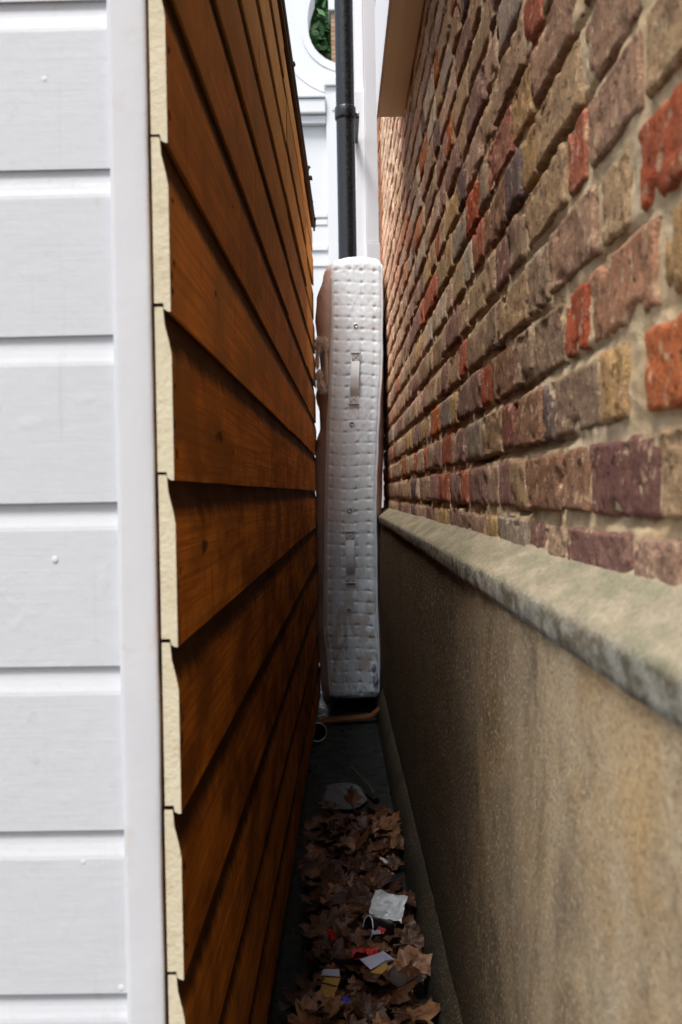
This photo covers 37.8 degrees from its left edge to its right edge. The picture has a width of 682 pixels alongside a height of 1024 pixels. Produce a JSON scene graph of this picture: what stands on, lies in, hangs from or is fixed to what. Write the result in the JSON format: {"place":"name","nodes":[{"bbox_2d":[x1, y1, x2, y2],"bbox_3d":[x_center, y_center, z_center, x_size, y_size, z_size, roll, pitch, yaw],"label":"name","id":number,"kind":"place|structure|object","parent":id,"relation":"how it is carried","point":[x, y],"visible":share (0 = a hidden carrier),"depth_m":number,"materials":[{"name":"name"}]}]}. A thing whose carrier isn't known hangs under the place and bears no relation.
{"place":"outdoors","nodes":[
{"label":"outdoors","id":0,"kind":"place"},
{"bbox_2d":[285,0,338,493],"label":"white house","id":1,"kind":"structure","parent":0,"point":[314,69],"depth_m":13.88,"materials":[{"name":"white paint"}]},
{"bbox_2d":[267,684,426,1023],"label":"alley floor","id":2,"kind":"structure","parent":0,"point":[338,749],"depth_m":3.15,"materials":[{"name":"concrete"}]},
{"bbox_2d":[313,718,326,741],"bbox_3d":[-0.095,0.821,3.759,0.072,0.072,0.092,-1,1,-9],"label":"tin can","id":3,"kind":"object","parent":2,"relation":"on","point":[320,734],"visible":0.62,"depth_m":3.78,"materials":[{"name":"silver metal"}]},
{"bbox_2d":[321,782,367,808],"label":"puddle","id":4,"kind":"object","parent":2,"relation":"on","point":[335,792],"visible":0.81,"depth_m":3.07,"materials":[{"name":"grey liquid"}]},
{"bbox_2d":[312,257,383,704],"bbox_3d":[0.037,-0.120,4.635,0.316,1.936,0.962,-1,1,0],"label":"mattress","id":5,"kind":"object","parent":2,"relation":"on","point":[349,373],"visible":0.98,"depth_m":4.20,"materials":[{"name":"white fabric"}]},
{"bbox_2d":[322,706,378,723],"bbox_3d":[0.039,0.828,4.059,0.239,0.054,0.061,-1,1,-3],"label":"wood offcut","id":6,"kind":"object","parent":2,"relation":"on","point":[372,714],"visible":0.94,"depth_m":4.05,"materials":[{"name":"brown wood"}]},
{"bbox_2d":[278,785,440,1023],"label":"leaf pile","id":7,"kind":"object","parent":2,"relation":"on","point":[341,897],"visible":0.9,"depth_m":2.05,"materials":[{"name":"brown plant"}]},
{"bbox_2d":[320,969,340,997],"bbox_3d":[-0.021,0.845,1.784,0.036,0.011,0.080,5,10,8],"label":"card packet","id":8,"kind":"object","parent":7,"relation":"on","point":[329,985],"visible":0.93,"depth_m":1.79,"materials":[{"name":"yellow cardboard"}]},
{"bbox_2d":[325,929,338,940],"bbox_3d":[-0.018,0.836,1.970,0.023,0.005,0.026,16,21,-51],"label":"plastic scrap","id":9,"kind":"object","parent":7,"relation":"on","point":[331,934],"visible":1,"depth_m":1.97,"materials":[{"name":"red plastic"}]},
{"bbox_2d":[340,996,349,1002],"bbox_3d":[0.003,0.844,1.721,0.028,0.008,0.010,-1,1,-12],"label":"plastic scrap","id":10,"kind":"object","parent":7,"relation":"on","point":[346,999],"visible":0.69,"depth_m":1.72,"materials":[{"name":"blue plastic"}]},
{"bbox_2d":[351,947,377,959],"bbox_3d":[0.046,0.836,1.886,0.054,0.005,0.027,-1,30,-7],"label":"plastic scrap","id":11,"kind":"object","parent":7,"relation":"on","point":[369,951],"visible":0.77,"depth_m":1.89,"materials":[{"name":"red plastic"}]},
{"bbox_2d":[371,930,380,933],"bbox_3d":[0.070,0.833,1.973,0.019,0.003,0.009,5,28,-12],"label":"foil scrap","id":12,"kind":"object","parent":7,"relation":"on","point":[376,931],"visible":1,"depth_m":1.97,"materials":[{"name":"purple metal"}]},
{"bbox_2d":[360,951,393,974],"bbox_3d":[0.069,0.835,1.841,0.066,0.012,0.061,2,7,-12],"label":"card packet","id":13,"kind":"object","parent":7,"relation":"on","point":[382,959],"visible":0.97,"depth_m":1.84,"materials":[{"name":"white cardboard"}]},
{"bbox_2d":[362,915,393,941],"bbox_3d":[0.077,0.847,2.021,0.052,0.050,0.050,14,-4,-20],"label":"plastic cup","id":14,"kind":"object","parent":7,"relation":"on","point":[372,923],"visible":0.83,"depth_m":2.01,"materials":[{"name":"black plastic"}]},
{"bbox_2d":[376,926,385,933],"bbox_3d":[0.079,0.832,1.981,0.020,0.008,0.012,0,1,39],"label":"plastic scrap","id":15,"kind":"object","parent":7,"relation":"on","point":[381,929],"visible":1,"depth_m":1.98,"materials":[{"name":"red plastic"}]},
{"bbox_2d":[378,855,387,864],"bbox_3d":[0.100,0.821,2.348,0.010,0.014,0.033,-2,1,-35],"label":"cigarette stub","id":16,"kind":"object","parent":7,"relation":"on","point":[385,861],"visible":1,"depth_m":2.35,"materials":[{"name":"white paper"}]},
{"bbox_2d":[369,889,407,923],"bbox_3d":[0.097,0.816,2.063,0.074,0.021,0.061,6,46,14],"label":"wrapper","id":17,"kind":"object","parent":7,"relation":"on","point":[385,905],"visible":0.95,"depth_m":2.06,"materials":[{"name":"white paper"}]},
{"bbox_2d":[385,970,424,986],"bbox_3d":[0.111,0.825,1.755,0.082,0.028,0.094,-17,-33,30],"label":"mouldy leaf","id":18,"kind":"object","parent":7,"relation":"on","point":[397,979],"visible":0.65,"depth_m":1.74,"materials":[{"name":"plant"}]},
{"bbox_2d":[351,763,373,792],"bbox_3d":[0.065,0.851,3.201,0.011,0.025,0.415,-1,1,-10],"label":"twig","id":19,"kind":"object","parent":2,"relation":"on","point":[362,778],"visible":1,"depth_m":3.18,"materials":[{"name":"wood"}]},
{"bbox_2d":[353,0,385,507],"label":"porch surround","id":20,"kind":"object","parent":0,"point":[367,199],"visible":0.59,"depth_m":5.67,"materials":[{"name":"white paint"}]},
{"bbox_2d":[334,0,358,258],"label":"drainpipe","id":21,"kind":"object","parent":20,"relation":"attached to","point":[347,121],"visible":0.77,"depth_m":5.25,"materials":[{"name":"black metal"}]},
{"label":"ground","id":22,"kind":"structure","parent":0,"visible":0},
{"bbox_2d":[0,0,320,1023],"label":"timber shed","id":23,"kind":"structure","parent":22,"relation":"on","point":[160,690],"depth_m":0.90,"materials":[{"name":"brown wood"}]},
{"bbox_2d":[309,0,331,60],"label":"tree","id":24,"kind":"object","parent":22,"relation":"on","point":[320,34],"visible":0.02,"depth_m":17.54,"materials":[{"name":"green plant"}]},
{"bbox_2d":[328,0,334,61],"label":"building","id":25,"kind":"structure","parent":22,"relation":"on","point":[331,17],"depth_m":16.56,"materials":[{"name":"brick"}]},
{"bbox_2d":[373,0,681,1023],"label":"brick house","id":26,"kind":"structure","parent":22,"relation":"on","point":[529,706],"depth_m":1.04,"materials":[{"name":"brick"}]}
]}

